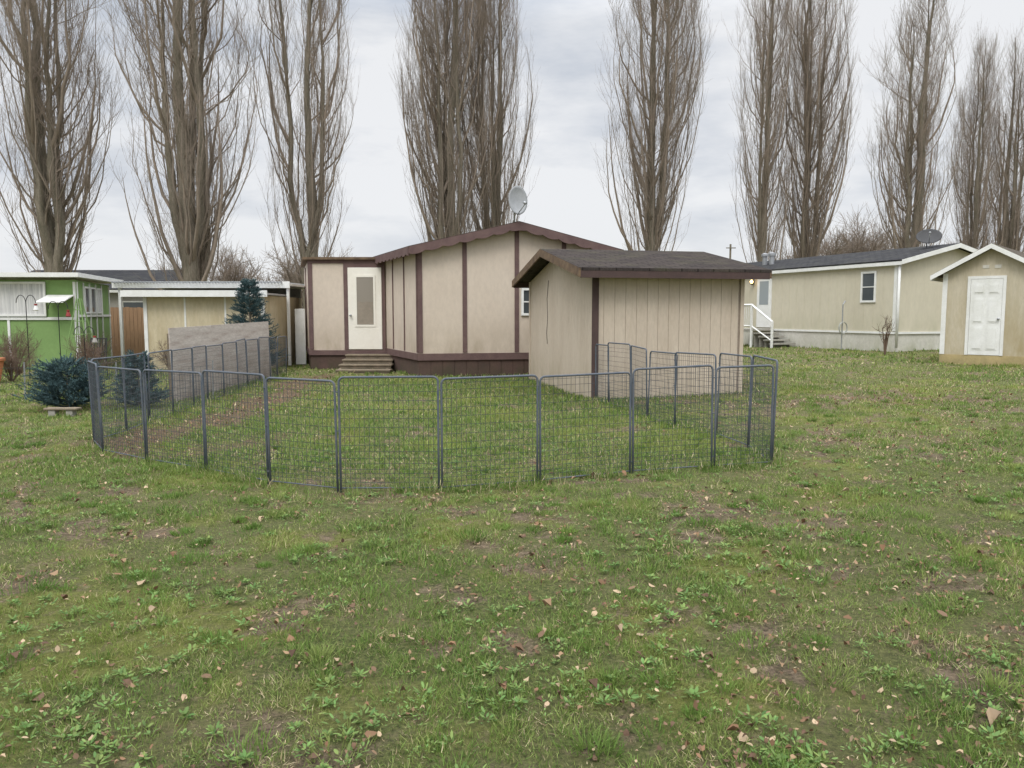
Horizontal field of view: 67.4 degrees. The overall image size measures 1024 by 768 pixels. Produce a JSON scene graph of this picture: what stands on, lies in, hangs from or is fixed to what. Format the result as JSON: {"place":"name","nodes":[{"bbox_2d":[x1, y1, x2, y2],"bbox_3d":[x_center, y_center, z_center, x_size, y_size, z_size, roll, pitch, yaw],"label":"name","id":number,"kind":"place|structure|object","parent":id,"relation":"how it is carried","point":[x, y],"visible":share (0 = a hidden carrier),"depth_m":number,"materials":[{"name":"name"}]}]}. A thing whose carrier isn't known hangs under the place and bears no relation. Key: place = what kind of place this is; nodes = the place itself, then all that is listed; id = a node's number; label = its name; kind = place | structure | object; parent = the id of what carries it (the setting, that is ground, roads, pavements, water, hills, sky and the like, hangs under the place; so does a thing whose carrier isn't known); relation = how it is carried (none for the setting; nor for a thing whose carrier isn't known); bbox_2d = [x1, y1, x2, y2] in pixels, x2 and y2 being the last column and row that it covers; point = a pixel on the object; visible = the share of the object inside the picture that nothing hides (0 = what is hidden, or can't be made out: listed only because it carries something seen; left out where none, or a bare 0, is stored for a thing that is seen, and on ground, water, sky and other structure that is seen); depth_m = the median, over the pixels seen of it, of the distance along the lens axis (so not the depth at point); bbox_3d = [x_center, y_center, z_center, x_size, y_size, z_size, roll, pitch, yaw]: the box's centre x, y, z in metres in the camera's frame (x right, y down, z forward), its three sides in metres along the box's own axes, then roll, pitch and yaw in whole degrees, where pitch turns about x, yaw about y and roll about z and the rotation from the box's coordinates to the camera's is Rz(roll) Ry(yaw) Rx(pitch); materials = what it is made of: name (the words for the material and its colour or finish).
{"place":"outdoors","nodes":[
{"label":"outdoors","id":0,"kind":"place"},
{"bbox_2d":[30,270,207,337],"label":"house","id":1,"kind":"structure","parent":0,"point":[130,275],"depth_m":45.49,"materials":[{"name":"grey"}]},
{"bbox_2d":[122,301,142,307],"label":"window","id":2,"kind":"structure","parent":1,"relation":"in","point":[134,304],"depth_m":43.76,"materials":[{"name":"grey glass"}]},
{"bbox_2d":[0,344,1023,767],"bbox_3d":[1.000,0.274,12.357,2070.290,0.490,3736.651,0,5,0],"label":"ground","id":3,"kind":"structure","parent":0,"point":[836,737],"depth_m":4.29,"materials":[{"name":"green plant"}]},
{"bbox_2d":[0,357,5,380],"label":"plant pot","id":4,"kind":"object","parent":3,"relation":"on","point":[1,362],"visible":1,"depth_m":17.69,"materials":[{"name":"orange ceramic"}]},
{"bbox_2d":[0,322,40,376],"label":"bare shrub","id":5,"kind":"object","parent":3,"relation":"on","point":[24,348],"visible":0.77,"depth_m":19.49,"materials":[{"name":"brown plant"}]},
{"bbox_2d":[0,342,40,381],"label":"bare shrub","id":6,"kind":"object","parent":3,"relation":"on","point":[10,364],"visible":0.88,"depth_m":18.22,"materials":[{"name":"brown plant"}]},
{"bbox_2d":[16,295,35,374],"bbox_3d":[-11.900,-1.133,18.875,0.495,2.108,0.018,0,5,0],"label":"shepherd hook","id":7,"kind":"object","parent":3,"relation":"on","point":[26,319],"visible":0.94,"depth_m":18.82,"materials":[{"name":"black metal"}]},
{"bbox_2d":[48,301,67,358],"bbox_3d":[-11.000,-1.040,18.683,0.495,1.958,0.018,0,5,0],"label":"shepherd hook","id":8,"kind":"object","parent":3,"relation":"on","point":[58,320],"visible":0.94,"depth_m":18.62,"materials":[{"name":"black metal"}]},
{"bbox_2d":[0,272,122,369],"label":"mobile home","id":9,"kind":"object","parent":3,"relation":"on","point":[44,289],"visible":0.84,"depth_m":21.94,"materials":[{"name":"green"}]},
{"bbox_2d":[0,282,46,315],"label":"window","id":10,"kind":"structure","parent":9,"relation":"in","point":[9,291],"depth_m":21.83,"materials":[{"name":"white fabric"}]},
{"bbox_2d":[84,286,90,313],"bbox_3d":[-12.710,-2.510,22.990,0.043,0.800,0.630,-2,5,-17],"label":"window","id":11,"kind":"structure","parent":9,"relation":"in","point":[86,289],"depth_m":23.06,"materials":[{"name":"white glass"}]},
{"bbox_2d":[90,287,96,313],"bbox_3d":[-12.927,-2.577,23.715,0.043,0.800,0.650,-2,5,-17],"label":"window","id":12,"kind":"structure","parent":9,"relation":"in","point":[92,290],"depth_m":23.78,"materials":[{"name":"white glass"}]},
{"bbox_2d":[96,288,102,313],"bbox_3d":[-13.155,-2.647,24.479,0.043,0.800,0.650,-2,5,-17],"label":"window","id":13,"kind":"structure","parent":9,"relation":"in","point":[99,291],"depth_m":24.55,"materials":[{"name":"white paint"}]},
{"bbox_2d":[10,352,114,408],"bbox_3d":[-7.490,-0.064,12.966,1.474,0.979,1.542,0,5,0],"label":"blue spruce","id":14,"kind":"object","parent":3,"relation":"on","point":[54,388],"visible":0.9,"depth_m":12.75,"materials":[{"name":"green plant"}]},
{"bbox_2d":[43,407,81,415],"bbox_3d":[-7.120,0.448,12.172,0.520,0.145,0.160,0,5,0],"label":"bench","id":15,"kind":"object","parent":3,"relation":"on","point":[52,411],"visible":0.81,"depth_m":12.11,"materials":[{"name":"beige concrete"}]},
{"bbox_2d":[0,0,132,271],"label":"poplar tree","id":16,"kind":"object","parent":3,"relation":"on","point":[47,168],"visible":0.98,"depth_m":34.81,"materials":[{"name":"brown plant"}]},
{"bbox_2d":[62,298,101,373],"bbox_3d":[-11.550,-1.284,20.569,0.787,2.006,0.627,0,5,0],"label":"plant trellis","id":17,"kind":"object","parent":3,"relation":"on","point":[78,302],"visible":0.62,"depth_m":20.43,"materials":[{"name":"green"}]},
{"bbox_2d":[73,326,94,358],"bbox_3d":[-9.900,-0.659,17.814,0.495,1.358,0.018,0,5,0],"label":"shepherd hook","id":18,"kind":"object","parent":3,"relation":"on","point":[84,336],"visible":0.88,"depth_m":17.76,"materials":[{"name":"black metal"}]},
{"bbox_2d":[62,332,117,358],"bbox_3d":[-11.146,-0.831,20.396,1.313,1.189,1.137,2,5,17],"label":"bare shrub","id":19,"kind":"object","parent":3,"relation":"on","point":[82,338],"visible":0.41,"depth_m":20.39,"materials":[{"name":"brown plant"}]},
{"bbox_2d":[80,338,106,369],"bbox_3d":[-10.550,-0.663,19.371,0.508,0.984,0.608,0,5,0],"label":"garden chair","id":20,"kind":"object","parent":3,"relation":"on","point":[90,347],"visible":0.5,"depth_m":19.58,"materials":[{"name":"grey metal"}]},
{"bbox_2d":[87,360,101,449],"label":"pen panel","id":21,"kind":"object","parent":3,"relation":"on","point":[91,371],"visible":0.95,"depth_m":9.19,"materials":[{"name":"grey metal"}]},
{"bbox_2d":[71,339,120,373],"bbox_3d":[-10.146,-0.628,18.605,1.153,1.138,1.039,4,6,36],"label":"bare shrub","id":22,"kind":"object","parent":3,"relation":"on","point":[87,350],"visible":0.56,"depth_m":18.64,"materials":[{"name":"brown plant"}]},
{"bbox_2d":[0,360,213,401],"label":"wire fence","id":23,"kind":"object","parent":3,"relation":"on","point":[104,382],"visible":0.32,"depth_m":13.88,"materials":[{"name":"grey metal"}]},
{"bbox_2d":[90,356,127,440],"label":"pen panel","id":24,"kind":"object","parent":3,"relation":"on","point":[124,397],"visible":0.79,"depth_m":10.03,"materials":[{"name":"grey metal"}]},
{"bbox_2d":[96,366,146,459],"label":"pen panel","id":25,"kind":"object","parent":3,"relation":"on","point":[100,397],"visible":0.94,"depth_m":8.52,"materials":[{"name":"grey metal"}]},
{"bbox_2d":[110,307,144,357],"bbox_3d":[-14.547,-1.883,27.980,3.905,1.839,0.070,0,5,0],"label":"board fence","id":26,"kind":"object","parent":3,"relation":"on","point":[133,321],"visible":0.2,"depth_m":27.94,"materials":[{"name":"brown wood"}]},
{"bbox_2d":[121,353,148,429],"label":"pen panel","id":27,"kind":"object","parent":3,"relation":"on","point":[143,362],"visible":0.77,"depth_m":10.83,"materials":[{"name":"grey metal"}]},
{"bbox_2d":[106,348,171,406],"bbox_3d":[-6.301,-0.099,12.937,1.085,1.007,1.043,0,5,0],"label":"blue spruce","id":28,"kind":"object","parent":3,"relation":"on","point":[137,365],"visible":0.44,"depth_m":12.84,"materials":[{"name":"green plant"}]},
{"bbox_2d":[149,340,167,365],"bbox_3d":[-8.554,-0.668,19.390,0.916,1.052,1.212,3,6,32],"label":"bare shrub","id":29,"kind":"object","parent":3,"relation":"on","point":[166,358],"visible":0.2,"depth_m":19.25,"materials":[{"name":"brown plant"}]},
{"bbox_2d":[147,349,173,419],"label":"pen panel","id":30,"kind":"object","parent":3,"relation":"on","point":[171,363],"visible":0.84,"depth_m":11.68,"materials":[{"name":"grey metal"}]},
{"bbox_2d":[142,369,205,470],"bbox_3d":[-3.531,0.384,7.998,1.035,1.062,0.026,3,6,32],"label":"pen panel","id":31,"kind":"object","parent":3,"relation":"on","point":[167,402],"visible":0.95,"depth_m":7.99,"materials":[{"name":"grey metal"}]},
{"bbox_2d":[172,347,193,411],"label":"pen panel","id":32,"kind":"object","parent":3,"relation":"on","point":[185,377],"visible":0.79,"depth_m":12.64,"materials":[{"name":"grey metal"}]},
{"bbox_2d":[98,0,276,289],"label":"poplar tree","id":33,"kind":"object","parent":3,"relation":"on","point":[193,223],"visible":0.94,"depth_m":34.40,"materials":[{"name":"brown plant"}]},
{"bbox_2d":[167,325,215,401],"bbox_3d":[-6.170,-0.407,14.790,0.140,1.410,1.930,0,5,0],"label":"plywood sheet","id":34,"kind":"object","parent":3,"relation":"on","point":[183,337],"visible":0.5,"depth_m":14.54,"materials":[{"name":"grey wood"}]},
{"bbox_2d":[192,345,207,403],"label":"pen panel","id":35,"kind":"object","parent":3,"relation":"on","point":[205,349],"visible":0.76,"depth_m":13.46,"materials":[{"name":"grey metal"}]},
{"bbox_2d":[111,281,304,369],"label":"carport shed","id":36,"kind":"structure","parent":3,"relation":"on","point":[174,304],"depth_m":21.96,"materials":[{"name":"white paint"}]},
{"bbox_2d":[206,344,224,398],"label":"pen panel","id":37,"kind":"object","parent":3,"relation":"on","point":[222,367],"visible":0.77,"depth_m":14.40,"materials":[{"name":"grey metal"}]},
{"bbox_2d":[155,242,293,281],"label":"bare tree","id":38,"kind":"object","parent":3,"relation":"on","point":[226,274],"visible":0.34,"depth_m":58.73,"materials":[{"name":"brown plant"}]},
{"bbox_2d":[211,323,245,390],"bbox_3d":[-6.200,-0.596,16.730,0.140,1.430,1.930,0,5,0],"label":"plywood sheet","id":39,"kind":"object","parent":3,"relation":"on","point":[222,333],"visible":0.43,"depth_m":16.64,"materials":[{"name":"grey wood"}]},
{"bbox_2d":[222,341,238,393],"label":"pen panel","id":40,"kind":"object","parent":3,"relation":"on","point":[236,354],"visible":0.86,"depth_m":15.26,"materials":[{"name":"grey metal"}]},
{"bbox_2d":[201,370,268,484],"bbox_3d":[-2.690,0.419,7.422,1.034,1.083,0.031,4,6,36],"label":"pen panel","id":41,"kind":"object","parent":3,"relation":"on","point":[217,415],"visible":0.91,"depth_m":7.39,"materials":[{"name":"grey metal"}]},
{"bbox_2d":[235,338,247,389],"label":"pen panel","id":42,"kind":"object","parent":3,"relation":"on","point":[242,359],"visible":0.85,"depth_m":16.14,"materials":[{"name":"grey metal"}]},
{"bbox_2d":[246,339,259,384],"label":"pen panel","id":43,"kind":"object","parent":3,"relation":"on","point":[252,359],"visible":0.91,"depth_m":16.98,"materials":[{"name":"grey metal"}]},
{"bbox_2d":[224,278,288,365],"bbox_3d":[-7.029,-1.567,20.578,1.982,2.576,2.028,-4,7,-37],"label":"blue spruce","id":44,"kind":"object","parent":3,"relation":"on","point":[253,303],"visible":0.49,"depth_m":20.39,"materials":[{"name":"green plant"}]},
{"bbox_2d":[243,321,271,381],"bbox_3d":[-6.230,-0.783,18.672,0.140,1.450,1.930,0,5,0],"label":"plywood sheet","id":45,"kind":"object","parent":3,"relation":"on","point":[254,330],"visible":0.38,"depth_m":18.61,"materials":[{"name":"grey wood"}]},
{"bbox_2d":[258,337,270,382],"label":"pen panel","id":46,"kind":"object","parent":3,"relation":"on","point":[268,365],"visible":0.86,"depth_m":17.82,"materials":[{"name":"grey metal"}]},
{"bbox_2d":[268,337,277,376],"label":"pen panel","id":47,"kind":"object","parent":3,"relation":"on","point":[273,356],"visible":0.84,"depth_m":18.80,"materials":[{"name":"grey metal"}]},
{"bbox_2d":[277,336,286,374],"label":"pen panel","id":48,"kind":"object","parent":3,"relation":"on","point":[285,358],"visible":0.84,"depth_m":19.80,"materials":[{"name":"grey metal"}]},
{"bbox_2d":[235,0,358,308],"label":"poplar tree","id":49,"kind":"object","parent":3,"relation":"on","point":[315,208],"visible":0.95,"depth_m":36.95,"materials":[{"name":"brown plant"}]},
{"bbox_2d":[263,377,338,492],"bbox_3d":[-1.925,0.474,6.992,0.767,1.068,0.044,2,6,19],"label":"pen panel","id":50,"kind":"object","parent":3,"relation":"on","point":[292,415],"visible":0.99,"depth_m":6.98,"materials":[{"name":"grey metal"}]},
{"bbox_2d":[295,309,306,363],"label":"leaning panel","id":51,"kind":"object","parent":3,"relation":"on","point":[300,332],"visible":1,"depth_m":24.17,"materials":[{"name":"white paint"}]},
{"bbox_2d":[263,242,352,308],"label":"bare tree","id":52,"kind":"object","parent":3,"relation":"on","point":[288,273],"visible":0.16,"depth_m":60.16,"materials":[{"name":"brown plant"}]},
{"bbox_2d":[335,354,393,373],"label":"wooden steps","id":53,"kind":"structure","parent":3,"relation":"on","point":[346,365],"depth_m":21.06,"materials":[{"name":"brown wood"}]},
{"bbox_2d":[336,376,439,492],"bbox_3d":[-1.111,0.471,6.868,0.926,1.095,0.029,0,5,0],"label":"pen panel","id":54,"kind":"object","parent":3,"relation":"on","point":[369,436],"visible":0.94,"depth_m":6.86,"materials":[{"name":"grey metal"}]},
{"bbox_2d":[390,0,500,242],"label":"poplar tree","id":55,"kind":"object","parent":3,"relation":"on","point":[448,219],"visible":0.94,"depth_m":37.98,"materials":[{"name":"brown plant"}]},
{"bbox_2d":[300,221,622,376],"bbox_3d":[-2.660,-2.613,25.483,8.523,4.050,13.246,-1,5,-12],"label":"mobile home","id":56,"kind":"object","parent":3,"relation":"on","point":[454,305],"visible":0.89,"depth_m":19.58,"materials":[{"name":"beige wood"}]},
{"bbox_2d":[347,268,382,348],"bbox_3d":[-4.240,-2.172,22.124,0.970,2.345,0.139,0,5,0],"label":"door","id":57,"kind":"structure","parent":56,"relation":"in","point":[364,284],"depth_m":22.13,"materials":[{"name":"white paint"}]},
{"bbox_2d":[508,186,526,221],"bbox_3d":[0.148,-4.425,18.815,0.472,0.916,0.661,0,5,0],"label":"satellite dish","id":58,"kind":"object","parent":56,"relation":"on","point":[517,198],"visible":1,"depth_m":18.99,"materials":[{"name":"grey metal"}]},
{"bbox_2d":[521,288,528,315],"bbox_3d":[0.693,-2.109,19.709,0.930,0.700,0.043,-1,5,-12],"label":"window","id":59,"kind":"structure","parent":56,"relation":"in","point":[524,291],"depth_m":19.63,"materials":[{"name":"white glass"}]},
{"bbox_2d":[439,374,538,487],"bbox_3d":[-0.208,0.460,6.994,0.942,1.082,0.024,-1,5,-16],"label":"pen panel","id":60,"kind":"object","parent":3,"relation":"on","point":[485,405],"visible":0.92,"depth_m":6.98,"materials":[{"name":"grey metal"}]},
{"bbox_2d":[448,0,541,231],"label":"poplar tree","id":61,"kind":"object","parent":3,"relation":"on","point":[493,195],"visible":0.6,"depth_m":39.85,"materials":[{"name":"brown plant"}]},
{"bbox_2d":[0,409,1023,767],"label":"weeds","id":62,"kind":"object","parent":3,"relation":"on","point":[244,757],"visible":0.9,"depth_m":3.58,"materials":[{"name":"green plant"}]},
{"bbox_2d":[0,371,1023,767],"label":"fallen leaves","id":63,"kind":"object","parent":3,"relation":"on","point":[992,713],"visible":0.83,"depth_m":4.10,"materials":[{"name":"brown plant"}]},
{"bbox_2d":[538,372,631,479],"bbox_3d":[0.695,0.427,7.297,0.995,1.068,0.036,-2,6,-21],"label":"pen panel","id":64,"kind":"object","parent":3,"relation":"on","point":[592,408],"visible":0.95,"depth_m":7.28,"materials":[{"name":"grey metal"}]},
{"bbox_2d":[595,344,607,401],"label":"pen panel","id":65,"kind":"object","parent":3,"relation":"on","point":[602,359],"visible":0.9,"depth_m":13.17,"materials":[{"name":"grey metal"}]},
{"bbox_2d":[607,342,630,405],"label":"pen panel","id":66,"kind":"object","parent":3,"relation":"on","point":[611,351],"visible":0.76,"depth_m":12.49,"materials":[{"name":"grey metal"}]},
{"bbox_2d":[631,345,647,414],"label":"pen panel","id":67,"kind":"object","parent":3,"relation":"on","point":[637,355],"visible":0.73,"depth_m":11.65,"materials":[{"name":"grey metal"}]},
{"bbox_2d":[512,249,771,398],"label":"garden shed","id":68,"kind":"structure","parent":3,"relation":"on","point":[583,303],"depth_m":13.88,"materials":[{"name":"beige wood"}]},
{"bbox_2d":[595,0,716,250],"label":"poplar tree","id":69,"kind":"object","parent":3,"relation":"on","point":[654,221],"visible":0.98,"depth_m":40.07,"materials":[{"name":"brown plant"}]},
{"bbox_2d":[647,351,677,423],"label":"pen panel","id":70,"kind":"object","parent":3,"relation":"on","point":[649,381],"visible":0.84,"depth_m":10.82,"materials":[{"name":"grey metal"}]},
{"bbox_2d":[631,365,713,473],"bbox_3d":[1.564,0.368,7.526,0.844,1.113,0.048,-1,5,-7],"label":"pen panel","id":71,"kind":"object","parent":3,"relation":"on","point":[677,395],"visible":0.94,"depth_m":7.52,"materials":[{"name":"grey metal"}]},
{"bbox_2d":[673,352,716,431],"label":"pen panel","id":72,"kind":"object","parent":3,"relation":"on","point":[674,385],"visible":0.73,"depth_m":9.96,"materials":[{"name":"grey metal"}]},
{"bbox_2d":[726,244,735,258],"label":"utility pole","id":73,"kind":"object","parent":3,"relation":"on","point":[730,247],"visible":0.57,"depth_m":88.87,"materials":[{"name":"brown wood"}]},
{"bbox_2d":[716,353,751,445],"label":"pen panel","id":74,"kind":"object","parent":3,"relation":"on","point":[719,396],"visible":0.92,"depth_m":9.07,"materials":[{"name":"grey metal"}]},
{"bbox_2d":[712,364,773,467],"bbox_3d":[2.287,0.345,7.615,0.642,1.074,0.029,-1,5,-9],"label":"pen panel","id":75,"kind":"object","parent":3,"relation":"on","point":[746,400],"visible":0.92,"depth_m":7.61,"materials":[{"name":"grey metal"}]},
{"bbox_2d":[748,355,777,460],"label":"pen panel","id":76,"kind":"object","parent":3,"relation":"on","point":[754,393],"visible":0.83,"depth_m":8.11,"materials":[{"name":"grey metal"}]},
{"bbox_2d":[721,0,810,262],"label":"poplar tree","id":77,"kind":"object","parent":3,"relation":"on","point":[761,245],"visible":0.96,"depth_m":43.74,"materials":[{"name":"brown plant"}]},
{"bbox_2d":[744,304,795,347],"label":"entry steps","id":78,"kind":"structure","parent":3,"relation":"on","point":[766,339],"depth_m":30.19,"materials":[{"name":"wood"}]},
{"bbox_2d":[755,243,832,259],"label":"bare tree","id":79,"kind":"object","parent":3,"relation":"on","point":[791,253],"visible":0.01,"depth_m":59.68,"materials":[{"name":"brown plant"}]},
{"bbox_2d":[764,0,863,259],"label":"poplar tree","id":80,"kind":"object","parent":3,"relation":"on","point":[809,246],"visible":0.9,"depth_m":44.47,"materials":[{"name":"brown plant"}]},
{"bbox_2d":[838,301,847,350],"bbox_3d":[11.461,-2.019,26.605,0.299,1.741,0.144,0,5,0],"label":"standpipe","id":81,"kind":"object","parent":3,"relation":"on","point":[841,332],"visible":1,"depth_m":26.60,"materials":[{"name":"grey metal"}]},
{"bbox_2d":[789,204,899,255],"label":"bare tree","id":82,"kind":"object","parent":3,"relation":"on","point":[860,243],"visible":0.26,"depth_m":58.73,"materials":[{"name":"brown plant"}]},
{"bbox_2d":[743,243,977,351],"bbox_3d":[12.888,-3.429,31.311,5.346,4.090,11.572,-2,6,-22],"label":"mobile home","id":83,"kind":"object","parent":3,"relation":"on","point":[799,301],"visible":0.69,"depth_m":27.07,"materials":[{"name":"beige"}]},
{"bbox_2d":[756,276,772,326],"bbox_3d":[10.286,-3.350,31.328,0.055,2.070,0.860,-2,6,-22],"label":"door","id":84,"kind":"structure","parent":83,"relation":"in","point":[764,286],"depth_m":31.29,"materials":[{"name":"white paint"}]},
{"bbox_2d":[860,271,876,302],"bbox_3d":[12.239,-3.333,26.376,0.043,1.060,0.650,-2,6,-22],"label":"window","id":85,"kind":"structure","parent":83,"relation":"in","point":[869,278],"depth_m":26.39,"materials":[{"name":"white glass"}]},
{"bbox_2d":[916,229,941,247],"bbox_3d":[14.210,-4.960,26.207,0.648,0.691,0.640,-2,6,-23],"label":"satellite dish","id":86,"kind":"object","parent":83,"relation":"on","point":[927,236],"visible":0.98,"depth_m":26.24,"materials":[{"name":"grey metal"}]},
{"bbox_2d":[831,215,901,252],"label":"bare tree","id":87,"kind":"object","parent":3,"relation":"on","point":[881,229],"visible":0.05,"depth_m":64.61,"materials":[{"name":"brown plant"}]},
{"bbox_2d":[873,316,894,354],"bbox_3d":[11.748,-1.521,24.049,0.722,1.304,0.550,-2,6,-21],"label":"sapling","id":88,"kind":"object","parent":3,"relation":"on","point":[885,341],"visible":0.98,"depth_m":24.12,"materials":[{"name":"brown plant"}]},
{"bbox_2d":[855,0,970,249],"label":"poplar tree","id":89,"kind":"object","parent":3,"relation":"on","point":[920,135],"visible":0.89,"depth_m":48.41,"materials":[{"name":"brown plant"}]},
{"bbox_2d":[941,231,996,243],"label":"bare tree","id":90,"kind":"object","parent":3,"relation":"on","point":[961,242],"depth_m":66.10,"materials":[{"name":"brown plant"}]},
{"bbox_2d":[930,243,1023,364],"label":"storage shed","id":91,"kind":"structure","parent":3,"relation":"on","point":[982,315],"depth_m":19.25,"materials":[{"name":"beige wood"}]},
{"bbox_2d":[967,279,1002,355],"bbox_3d":[11.838,-1.675,19.239,0.688,1.900,0.079,5,7,42],"label":"door","id":92,"kind":"structure","parent":91,"relation":"in","point":[986,294],"depth_m":19.24,"materials":[{"name":"white paint"}]},
{"bbox_2d":[941,14,1015,248],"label":"poplar tree","id":93,"kind":"object","parent":3,"relation":"on","point":[971,237],"visible":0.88,"depth_m":55.69,"materials":[{"name":"brown plant"}]},
{"bbox_2d":[977,16,1023,252],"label":"poplar tree","id":94,"kind":"object","parent":3,"relation":"on","point":[1015,223],"visible":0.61,"depth_m":56.23,"materials":[{"name":"brown plant"}]},
{"bbox_2d":[0,0,1023,306],"label":"sky","id":95,"kind":"structure","parent":0,"point":[567,196],"materials":[{"name":"white"}]}
]}

